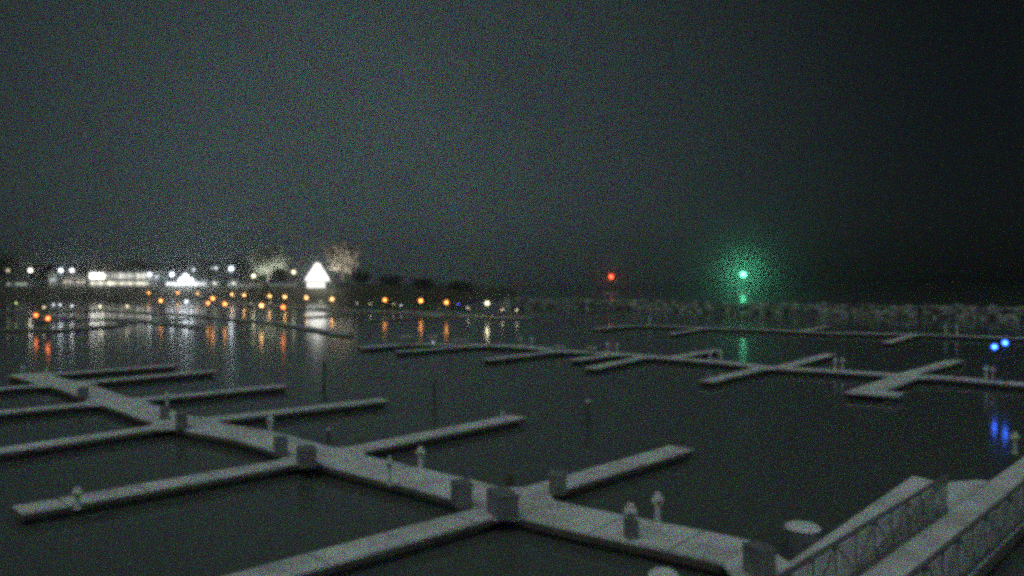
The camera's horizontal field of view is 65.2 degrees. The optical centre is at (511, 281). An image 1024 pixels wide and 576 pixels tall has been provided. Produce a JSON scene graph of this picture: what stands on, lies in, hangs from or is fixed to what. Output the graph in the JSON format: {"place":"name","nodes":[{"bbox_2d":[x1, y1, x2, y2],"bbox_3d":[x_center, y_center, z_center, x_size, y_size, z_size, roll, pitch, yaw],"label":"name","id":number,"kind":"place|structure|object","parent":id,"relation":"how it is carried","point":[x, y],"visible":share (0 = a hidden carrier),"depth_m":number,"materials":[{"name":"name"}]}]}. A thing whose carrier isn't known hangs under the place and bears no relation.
{"place":"outdoors","nodes":[
{"label":"outdoors","id":0,"kind":"place"},
{"bbox_2d":[0,284,516,299],"bbox_3d":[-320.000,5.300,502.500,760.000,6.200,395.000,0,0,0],"label":"ground","id":1,"kind":"structure","parent":0,"point":[328,292],"depth_m":323.72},
{"bbox_2d":[0,254,21,285],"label":"tree","id":2,"kind":"object","parent":1,"relation":"on","point":[5,262],"visible":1,"depth_m":359.73,"materials":[{"name":"green plant"}]},
{"bbox_2d":[4,280,40,286],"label":"shed","id":3,"kind":"structure","parent":1,"relation":"on","point":[20,283],"depth_m":336.00,"materials":[{"name":"grey"}]},
{"bbox_2d":[26,263,53,285],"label":"tree","id":4,"kind":"object","parent":1,"relation":"on","point":[39,271],"visible":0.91,"depth_m":362.47,"materials":[{"name":"green plant"}]},
{"bbox_2d":[48,268,69,286],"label":"white house","id":5,"kind":"structure","parent":1,"relation":"on","point":[55,277],"depth_m":336.00,"materials":[{"name":"white paint"}]},
{"bbox_2d":[62,272,88,286],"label":"beige house","id":6,"kind":"structure","parent":1,"relation":"on","point":[74,279],"depth_m":336.00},
{"bbox_2d":[67,263,93,272],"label":"tree","id":7,"kind":"object","parent":1,"relation":"on","point":[84,265],"visible":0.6,"depth_m":366.69,"materials":[{"name":"green plant"}]},
{"bbox_2d":[86,261,119,269],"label":"tree","id":8,"kind":"object","parent":1,"relation":"on","point":[100,266],"visible":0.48,"depth_m":358.00,"materials":[{"name":"green plant"}]},
{"bbox_2d":[88,270,167,286],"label":"lit hall","id":9,"kind":"structure","parent":1,"relation":"on","point":[122,278],"depth_m":336.00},
{"bbox_2d":[113,259,142,269],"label":"tree","id":10,"kind":"object","parent":1,"relation":"on","point":[125,265],"visible":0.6,"depth_m":362.06,"materials":[{"name":"green plant"}]},
{"bbox_2d":[133,260,161,269],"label":"tree","id":11,"kind":"object","parent":1,"relation":"on","point":[145,264],"visible":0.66,"depth_m":366.02,"materials":[{"name":"green plant"}]},
{"bbox_2d":[158,257,193,279],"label":"tree","id":12,"kind":"object","parent":1,"relation":"on","point":[181,264],"visible":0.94,"depth_m":358.84,"materials":[{"name":"green plant"}]},
{"bbox_2d":[164,280,211,286],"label":"service building","id":13,"kind":"structure","parent":1,"relation":"on","point":[188,283],"depth_m":336.00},
{"bbox_2d":[191,259,223,279],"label":"tree","id":14,"kind":"object","parent":1,"relation":"on","point":[205,272],"visible":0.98,"depth_m":362.11,"materials":[{"name":"green plant"}]},
{"bbox_2d":[211,280,221,286],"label":"kiosk","id":15,"kind":"object","parent":1,"relation":"on","point":[216,283],"visible":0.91,"depth_m":336.00,"materials":[{"name":"white"}]},
{"bbox_2d":[227,280,243,286],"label":"kiosk","id":16,"kind":"object","parent":1,"relation":"on","point":[233,283],"visible":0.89,"depth_m":336.00,"materials":[{"name":"white"}]},
{"bbox_2d":[225,255,254,280],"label":"tree","id":17,"kind":"object","parent":1,"relation":"on","point":[246,264],"visible":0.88,"depth_m":366.27,"materials":[{"name":"green plant"}]},
{"bbox_2d":[243,245,290,286],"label":"tree","id":18,"kind":"object","parent":1,"relation":"on","point":[269,258],"visible":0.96,"depth_m":336.92,"materials":[{"name":"green plant"}]},
{"bbox_2d":[240,283,297,286],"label":"garden wall","id":19,"kind":"structure","parent":1,"relation":"on","point":[270,284],"depth_m":330.85,"materials":[{"name":"stone"}]},
{"bbox_2d":[271,267,288,282],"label":"tree","id":20,"kind":"object","parent":1,"relation":"on","point":[279,273],"visible":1,"depth_m":332.94,"materials":[{"name":"green plant"}]},
{"bbox_2d":[287,261,298,282],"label":"tree","id":21,"kind":"object","parent":1,"relation":"on","point":[293,266],"visible":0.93,"depth_m":337.56,"materials":[{"name":"green plant"}]},
{"bbox_2d":[305,261,337,287],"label":"marquee","id":22,"kind":"object","parent":1,"relation":"on","point":[317,273],"visible":1,"depth_m":320.00,"materials":[{"name":"white fabric"}]},
{"bbox_2d":[322,242,363,286],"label":"tree","id":23,"kind":"object","parent":1,"relation":"on","point":[339,254],"visible":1,"depth_m":336.15,"materials":[{"name":"brown plant"}]},
{"bbox_2d":[349,271,376,286],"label":"tree","id":24,"kind":"object","parent":1,"relation":"on","point":[357,275],"visible":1,"depth_m":358.29,"materials":[{"name":"green plant"}]},
{"bbox_2d":[374,276,404,287],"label":"tree","id":25,"kind":"object","parent":1,"relation":"on","point":[391,280],"visible":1,"depth_m":362.54,"materials":[{"name":"green plant"}]},
{"bbox_2d":[410,278,436,289],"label":"tree","id":26,"kind":"object","parent":1,"relation":"on","point":[423,282],"visible":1,"depth_m":366.94,"materials":[{"name":"green plant"}]},
{"bbox_2d":[447,281,472,293],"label":"tree","id":27,"kind":"object","parent":1,"relation":"on","point":[456,285],"visible":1,"depth_m":359.13,"materials":[{"name":"green plant"}]},
{"bbox_2d":[0,283,1023,575],"bbox_3d":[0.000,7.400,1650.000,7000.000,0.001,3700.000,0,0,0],"label":"water","id":28,"kind":"structure","parent":0,"point":[746,471],"depth_m":43.24,"materials":[{"name":"grey liquid"}]},
{"bbox_2d":[0,383,48,394],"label":"finger dock","id":29,"kind":"object","parent":28,"relation":"on","point":[17,389],"visible":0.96,"depth_m":53.06,"materials":[{"name":"concrete"}]},
{"bbox_2d":[0,310,96,311],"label":"dock","id":30,"kind":"object","parent":28,"relation":"in","point":[55,311],"visible":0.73,"depth_m":196.16,"materials":[{"name":"concrete"}]},
{"bbox_2d":[0,401,100,419],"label":"finger dock","id":31,"kind":"object","parent":28,"relation":"on","point":[19,413],"visible":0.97,"depth_m":44.12,"materials":[{"name":"concrete"}]},
{"bbox_2d":[0,324,126,331],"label":"dock","id":32,"kind":"object","parent":28,"relation":"on","point":[67,329],"visible":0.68,"depth_m":121.79,"materials":[{"name":"concrete"}]},
{"bbox_2d":[0,423,175,461],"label":"finger dock","id":33,"kind":"object","parent":28,"relation":"on","point":[14,452],"visible":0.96,"depth_m":35.44,"materials":[{"name":"concrete"}]},
{"bbox_2d":[0,314,205,327],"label":"dock","id":34,"kind":"object","parent":28,"relation":"on","point":[64,318],"visible":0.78,"depth_m":151.32,"materials":[{"name":"concrete"}]},
{"bbox_2d":[44,364,178,378],"bbox_3d":[-31.759,7.346,63.909,9.776,0.709,2.310,0,0,-45],"label":"finger dock","id":35,"kind":"object","parent":28,"relation":"on","point":[104,372],"visible":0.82,"depth_m":63.50,"materials":[{"name":"concrete"}]},
{"bbox_2d":[78,370,217,386],"bbox_3d":[-26.731,7.346,59.332,2.310,0.709,9.860,0,0,42],"label":"finger dock","id":36,"kind":"object","parent":28,"relation":"on","point":[148,378],"visible":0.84,"depth_m":58.97,"materials":[{"name":"concrete"}]},
{"bbox_2d":[117,318,189,322],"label":"dock","id":37,"kind":"object","parent":28,"relation":"on","point":[154,320],"visible":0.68,"depth_m":150.71,"materials":[{"name":"concrete"}]},
{"bbox_2d":[11,456,298,523],"bbox_3d":[-11.725,7.346,27.972,2.310,0.709,9.787,0,0,44],"label":"finger dock","id":38,"kind":"object","parent":28,"relation":"on","point":[49,510],"visible":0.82,"depth_m":27.07,"materials":[{"name":"concrete"}]},
{"bbox_2d":[71,487,83,509],"bbox_3d":[-13.374,6.657,24.624,0.333,0.676,0.338,0,0,0],"label":"power pedestal","id":39,"kind":"object","parent":38,"relation":"on","point":[77,492],"visible":1,"depth_m":24.56,"materials":[{"name":"plastic"}]},
{"bbox_2d":[132,384,289,404],"bbox_3d":[-18.837,7.346,50.872,9.750,0.709,2.310,0,0,-45],"label":"finger dock","id":40,"kind":"object","parent":28,"relation":"on","point":[205,395],"visible":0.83,"depth_m":50.46,"materials":[{"name":"concrete"}]},
{"bbox_2d":[89,309,356,336],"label":"dock","id":41,"kind":"object","parent":28,"relation":"on","point":[334,332],"visible":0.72,"depth_m":143.16,"materials":[{"name":"concrete"}]},
{"bbox_2d":[197,398,389,425],"bbox_3d":[-11.697,7.346,44.222,10.655,0.709,2.306,0,0,-44],"label":"finger dock","id":42,"kind":"object","parent":28,"relation":"on","point":[278,414],"visible":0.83,"depth_m":43.62,"materials":[{"name":"concrete"}]},
{"bbox_2d":[322,361,325,393],"bbox_3d":[-12.421,7.093,52.857,0.223,3.614,0.223,0,0,0],"label":"mooring pile","id":43,"kind":"object","parent":28,"relation":"in","point":[323,377],"visible":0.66,"depth_m":52.79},
{"bbox_2d":[327,428,330,442],"bbox_3d":[-8.431,7.812,36.816,0.210,2.176,0.205,0,0,0],"label":"mooring pile","id":44,"kind":"object","parent":28,"relation":"in","point":[328,435],"visible":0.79,"depth_m":36.74,"materials":[{"name":"wood"}]},
{"bbox_2d":[302,314,357,317],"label":"dock","id":45,"kind":"object","parent":28,"relation":"on","point":[328,315],"visible":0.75,"depth_m":168.50,"materials":[{"name":"concrete"}]},
{"bbox_2d":[141,300,538,319],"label":"dock","id":46,"kind":"object","parent":28,"relation":"on","point":[394,312],"visible":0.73,"depth_m":191.04,"materials":[{"name":"concrete"}]},
{"bbox_2d":[357,438,363,444],"bbox_3d":[-6.535,7.839,34.579,0.328,2.122,0.328,0,0,0],"label":"mooring pile","id":47,"kind":"object","parent":28,"relation":"in","point":[360,441],"visible":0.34,"depth_m":34.46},
{"bbox_2d":[225,505,519,575],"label":"finger dock","id":48,"kind":"object","parent":28,"relation":"on","point":[350,557],"visible":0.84,"depth_m":21.29,"materials":[{"name":"concrete"}]},
{"bbox_2d":[8,372,749,575],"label":"dock","id":49,"kind":"object","parent":28,"relation":"on","point":[707,552],"visible":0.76,"depth_m":26.76,"materials":[{"name":"concrete"}]},
{"bbox_2d":[20,365,24,375],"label":"power pedestal","id":50,"kind":"object","parent":49,"relation":"on","point":[22,367],"visible":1,"depth_m":59.08,"materials":[{"name":"plastic"}]},
{"bbox_2d":[44,369,48,379],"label":"power pedestal","id":51,"kind":"object","parent":49,"relation":"on","point":[46,371],"visible":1,"depth_m":56.67,"materials":[{"name":"plastic"}]},
{"bbox_2d":[77,387,89,399],"bbox_3d":[-25.618,6.670,47.811,0.544,0.621,1.044,0,0,-21],"label":"dock box","id":52,"kind":"object","parent":49,"relation":"on","point":[82,392],"visible":1,"depth_m":47.37,"materials":[{"name":"metal"}]},
{"bbox_2d":[91,379,96,392],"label":"power pedestal","id":53,"kind":"object","parent":49,"relation":"on","point":[93,382],"visible":1,"depth_m":50.15,"materials":[{"name":"plastic"}]},
{"bbox_2d":[160,406,169,419],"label":"dock box","id":54,"kind":"object","parent":49,"relation":"on","point":[164,412],"visible":1,"depth_m":40.31,"materials":[{"name":"plastic"}]},
{"bbox_2d":[164,392,169,405],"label":"power pedestal","id":55,"kind":"object","parent":49,"relation":"on","point":[167,395],"visible":0.82,"depth_m":44.38,"materials":[{"name":"plastic"}]},
{"bbox_2d":[175,411,187,429],"bbox_3d":[-15.745,6.618,38.145,0.544,0.724,1.102,0,0,-21],"label":"dock box","id":56,"kind":"object","parent":49,"relation":"on","point":[181,417],"visible":1,"depth_m":37.67,"materials":[{"name":"plastic"}]},
{"bbox_2d":[267,415,273,436],"bbox_3d":[-10.866,6.484,35.973,0.314,0.992,0.319,0,0,0],"label":"power pedestal","id":57,"kind":"object","parent":49,"relation":"on","point":[270,419],"visible":0.99,"depth_m":35.91,"materials":[{"name":"plastic"}]},
{"bbox_2d":[273,435,288,456],"bbox_3d":[-9.289,6.618,32.169,0.544,0.724,0.719,0,0,-21],"label":"dock box","id":58,"kind":"object","parent":49,"relation":"on","point":[280,446],"visible":1,"depth_m":31.87,"materials":[{"name":"metal"}]},
{"bbox_2d":[296,444,317,468],"bbox_3d":[-7.790,6.635,30.351,0.680,0.690,1.160,0,0,-21],"label":"dock box","id":59,"kind":"object","parent":49,"relation":"on","point":[306,456],"visible":1,"depth_m":29.88,"materials":[{"name":"metal"}]},
{"bbox_2d":[386,456,392,485],"bbox_3d":[-4.188,6.475,27.368,0.222,1.010,0.225,0,0,0],"label":"power pedestal","id":60,"kind":"object","parent":49,"relation":"on","point":[389,463],"visible":1,"depth_m":27.32,"materials":[{"name":"plastic"}]},
{"bbox_2d":[416,446,425,469],"bbox_3d":[-3.401,6.561,29.821,0.388,0.839,0.394,0,0,0],"label":"power pedestal","id":61,"kind":"object","parent":49,"relation":"on","point":[420,451],"visible":1,"depth_m":29.74,"materials":[{"name":"plastic"}]},
{"bbox_2d":[450,478,473,509],"bbox_3d":[-1.557,6.594,24.843,0.544,0.773,0.719,0,0,-21],"label":"dock box","id":62,"kind":"object","parent":49,"relation":"on","point":[461,494],"visible":1,"depth_m":24.56,"materials":[{"name":"plastic"}]},
{"bbox_2d":[486,486,519,519],"bbox_3d":[-0.279,6.635,23.990,0.680,0.690,1.160,0,0,-21],"label":"dock box","id":63,"kind":"object","parent":49,"relation":"on","point":[502,502],"visible":1,"depth_m":23.55,"materials":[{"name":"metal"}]},
{"bbox_2d":[623,503,637,519],"bbox_3d":[3.228,6.506,21.804,0.407,0.947,0.413,0,0,0],"label":"power pedestal","id":64,"kind":"object","parent":49,"relation":"on","point":[630,511],"visible":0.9,"depth_m":21.69,"materials":[{"name":"plastic"}]},
{"bbox_2d":[623,518,639,540],"bbox_3d":[3.244,6.721,21.746,0.306,0.518,0.371,0,0,-21],"label":"dock box","id":65,"kind":"object","parent":49,"relation":"on","point":[631,530],"visible":0.87,"depth_m":21.60,"materials":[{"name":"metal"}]},
{"bbox_2d":[651,492,663,524],"bbox_3d":[4.193,6.515,23.029,0.370,0.929,0.375,0,0,0],"label":"power pedestal","id":66,"kind":"object","parent":49,"relation":"on","point":[657,500],"visible":1,"depth_m":22.95,"materials":[{"name":"plastic"}]},
{"bbox_2d":[334,415,526,456],"bbox_3d":[-3.195,7.346,37.297,2.309,0.709,11.208,0,0,41],"label":"finger dock","id":67,"kind":"object","parent":28,"relation":"on","point":[401,443],"visible":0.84,"depth_m":36.58,"materials":[{"name":"concrete"}]},
{"bbox_2d":[433,381,435,404],"bbox_3d":[-4.661,7.429,48.052,0.202,2.942,0.202,0,0,0],"label":"mooring pile","id":68,"kind":"object","parent":28,"relation":"in","point":[434,392],"visible":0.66,"depth_m":47.97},
{"bbox_2d":[360,312,515,321],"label":"dock","id":69,"kind":"object","parent":28,"relation":"on","point":[430,317],"visible":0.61,"depth_m":160.29,"materials":[{"name":"concrete"}]},
{"bbox_2d":[394,345,484,354],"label":"finger dock","id":70,"kind":"object","parent":28,"relation":"on","point":[433,350],"visible":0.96,"depth_m":83.53,"materials":[{"name":"concrete"}]},
{"bbox_2d":[505,473,513,486],"bbox_3d":[-0.085,7.865,28.462,0.330,2.069,0.330,0,0,0],"label":"mooring pile","id":71,"kind":"object","parent":28,"relation":"in","point":[509,479],"visible":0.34,"depth_m":28.33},
{"bbox_2d":[481,350,565,363],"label":"finger dock","id":72,"kind":"object","parent":28,"relation":"on","point":[548,353],"visible":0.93,"depth_m":75.64,"materials":[{"name":"concrete"}]},
{"bbox_2d":[585,400,590,426],"bbox_3d":[3.884,7.463,40.884,0.280,2.875,0.273,0,0,0],"label":"mooring pile","id":73,"kind":"object","parent":28,"relation":"in","point":[588,402],"visible":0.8,"depth_m":40.78,"materials":[{"name":"wood"}]},
{"bbox_2d":[568,354,621,363],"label":"finger dock","id":74,"kind":"object","parent":28,"relation":"on","point":[590,359],"visible":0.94,"depth_m":73.73,"materials":[{"name":"concrete"}]},
{"bbox_2d":[509,445,694,500],"bbox_3d":[3.836,7.346,30.117,2.310,0.709,9.980,0,0,43],"label":"finger dock","id":75,"kind":"object","parent":28,"relation":"on","point":[586,480],"visible":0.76,"depth_m":29.73,"materials":[{"name":"concrete"}]},
{"bbox_2d":[548,470,567,495],"bbox_3d":[1.511,6.635,26.340,0.560,0.690,0.660,0,0,-5],"label":"dock box","id":76,"kind":"object","parent":75,"relation":"on","point":[557,482],"visible":1,"depth_m":26.04,"materials":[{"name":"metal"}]},
{"bbox_2d":[583,356,653,372],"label":"finger dock","id":77,"kind":"object","parent":28,"relation":"on","point":[634,360],"visible":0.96,"depth_m":68.33,"materials":[{"name":"concrete"}]},
{"bbox_2d":[647,567,678,575],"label":"mooring pile","id":78,"kind":"object","parent":28,"relation":"in","point":[661,571],"visible":1,"depth_m":17.82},
{"bbox_2d":[668,328,709,336],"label":"finger dock","id":79,"kind":"object","parent":28,"relation":"on","point":[685,332],"visible":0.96,"depth_m":112.14,"materials":[{"name":"concrete"}]},
{"bbox_2d":[356,343,1023,390],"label":"dock","id":80,"kind":"object","parent":28,"relation":"on","point":[996,384],"visible":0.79,"depth_m":66.61,"materials":[{"name":"concrete"}]},
{"bbox_2d":[400,336,412,343],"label":"dock box","id":81,"kind":"object","parent":80,"relation":"on","point":[406,339],"visible":1,"depth_m":88.90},
{"bbox_2d":[427,336,437,343],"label":"dock box","id":82,"kind":"object","parent":80,"relation":"on","point":[432,339],"visible":1,"depth_m":89.32,"materials":[{"name":"white plastic"}]},
{"bbox_2d":[587,347,597,351],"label":"dock box","id":83,"kind":"object","parent":80,"relation":"on","point":[591,349],"visible":1,"depth_m":78.97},
{"bbox_2d":[708,349,712,360],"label":"power pedestal","id":84,"kind":"object","parent":80,"relation":"on","point":[710,351],"visible":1,"depth_m":70.53,"materials":[{"name":"plastic"}]},
{"bbox_2d":[718,350,722,361],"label":"power pedestal","id":85,"kind":"object","parent":80,"relation":"on","point":[720,352],"visible":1,"depth_m":69.75,"materials":[{"name":"plastic"}]},
{"bbox_2d":[832,357,837,369],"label":"power pedestal","id":86,"kind":"object","parent":80,"relation":"on","point":[835,360],"visible":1,"depth_m":62.88,"materials":[{"name":"plastic"}]},
{"bbox_2d":[840,357,844,370],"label":"power pedestal","id":87,"kind":"object","parent":80,"relation":"on","point":[842,361],"visible":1,"depth_m":62.57,"materials":[{"name":"plastic"}]},
{"bbox_2d":[983,366,989,380],"bbox_3d":[33.526,6.461,56.544,0.426,1.037,0.432,0,0,0],"label":"power pedestal","id":88,"kind":"object","parent":80,"relation":"on","point":[986,369],"visible":1,"depth_m":56.46,"materials":[{"name":"plastic"}]},
{"bbox_2d":[990,366,996,380],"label":"power pedestal","id":89,"kind":"object","parent":80,"relation":"on","point":[992,369],"visible":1,"depth_m":56.13,"materials":[{"name":"plastic"}]},
{"bbox_2d":[992,343,996,380],"bbox_3d":[33.762,5.652,55.989,0.329,2.656,0.329,0,0,-22],"label":"blue lamp","id":90,"kind":"object","parent":80,"relation":"on","point":[994,346],"visible":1,"depth_m":55.95,"materials":[{"name":"paint"}]},
{"bbox_2d":[1002,339,1007,381],"bbox_3d":[34.207,5.493,55.486,0.329,2.975,0.329,0,0,-22],"label":"blue lamp","id":91,"kind":"object","parent":80,"relation":"on","point":[1005,342],"visible":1,"depth_m":55.45,"materials":[{"name":"metal"}]},
{"bbox_2d":[670,349,719,358],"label":"finger dock","id":92,"kind":"object","parent":28,"relation":"on","point":[699,354],"visible":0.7,"depth_m":77.83,"materials":[{"name":"concrete"}]},
{"bbox_2d":[698,367,775,386],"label":"finger dock","id":93,"kind":"object","parent":28,"relation":"on","point":[732,376],"visible":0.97,"depth_m":59.60,"materials":[{"name":"concrete"}]},
{"bbox_2d":[493,297,1023,319],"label":"breakwater","id":94,"kind":"object","parent":28,"relation":"in","point":[991,311],"visible":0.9,"depth_m":182.19,"materials":[{"name":"grey stone"}]},
{"bbox_2d":[603,292,618,293],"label":"beacon base","id":95,"kind":"object","parent":94,"relation":"on","point":[610,292],"visible":0.6,"depth_m":466.08,"materials":[{"name":"concrete"}]},
{"bbox_2d":[723,551,841,575],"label":"dock landing","id":96,"kind":"object","parent":28,"relation":"on","point":[732,566],"visible":0.44,"depth_m":19.61,"materials":[{"name":"concrete"}]},
{"bbox_2d":[742,540,776,575],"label":"dock box","id":97,"kind":"object","parent":96,"relation":"on","point":[759,558],"visible":1,"depth_m":18.82,"materials":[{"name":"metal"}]},
{"bbox_2d":[784,521,820,556],"bbox_3d":[7.924,7.750,21.829,0.960,2.300,0.960,0,0,0],"label":"steel piling","id":98,"kind":"object","parent":28,"relation":"in","point":[802,536],"visible":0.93,"depth_m":21.52,"materials":[{"name":"grey metal"}]},
{"bbox_2d":[591,325,1023,341],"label":"dock","id":99,"kind":"object","parent":28,"relation":"on","point":[995,338],"visible":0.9,"depth_m":109.98,"materials":[{"name":"concrete"}]},
{"bbox_2d":[778,353,836,367],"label":"finger dock","id":100,"kind":"object","parent":28,"relation":"on","point":[808,361],"visible":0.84,"depth_m":71.21,"materials":[{"name":"concrete"}]},
{"bbox_2d":[799,326,830,331],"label":"finger dock","id":101,"kind":"object","parent":28,"relation":"on","point":[820,328],"visible":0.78,"depth_m":119.73,"materials":[{"name":"concrete"}]},
{"bbox_2d":[790,476,939,575],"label":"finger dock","id":102,"kind":"object","parent":28,"relation":"on","point":[907,488],"visible":0.32,"depth_m":23.44,"materials":[{"name":"metal"}]},
{"bbox_2d":[844,375,928,399],"bbox_3d":[25.691,7.335,54.282,3.216,0.730,11.634,0,0,37],"label":"finger dock","id":103,"kind":"object","parent":28,"relation":"on","point":[889,386],"visible":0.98,"depth_m":52.84,"materials":[{"name":"concrete"}]},
{"bbox_2d":[776,457,1023,575],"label":"truss walkway","id":104,"kind":"structure","parent":28,"relation":"on","point":[973,528],"depth_m":20.33,"materials":[{"name":"metal"}]},
{"bbox_2d":[1009,432,1019,453],"bbox_3d":[19.979,6.412,31.807,0.370,0.857,0.375,0,0,0],"label":"power pedestal","id":105,"kind":"object","parent":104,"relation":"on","point":[1014,437],"visible":1,"depth_m":31.74,"materials":[{"name":"plastic"}]},
{"bbox_2d":[881,334,919,345],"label":"finger dock","id":106,"kind":"object","parent":28,"relation":"on","point":[898,340],"visible":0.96,"depth_m":96.65,"materials":[{"name":"concrete"}]},
{"bbox_2d":[900,360,963,374],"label":"finger dock","id":107,"kind":"object","parent":28,"relation":"on","point":[936,367],"visible":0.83,"depth_m":65.41,"materials":[{"name":"concrete"}]},
{"bbox_2d":[962,361,965,377],"bbox_3d":[33.718,7.434,59.677,0.252,2.932,0.251,0,0,0],"label":"mooring pile","id":108,"kind":"object","parent":28,"relation":"in","point":[963,368],"visible":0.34,"depth_m":59.59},
{"bbox_2d":[0,0,1023,282],"label":"sky","id":109,"kind":"structure","parent":0,"point":[474,141],"materials":[{"name":"black"}]}
]}

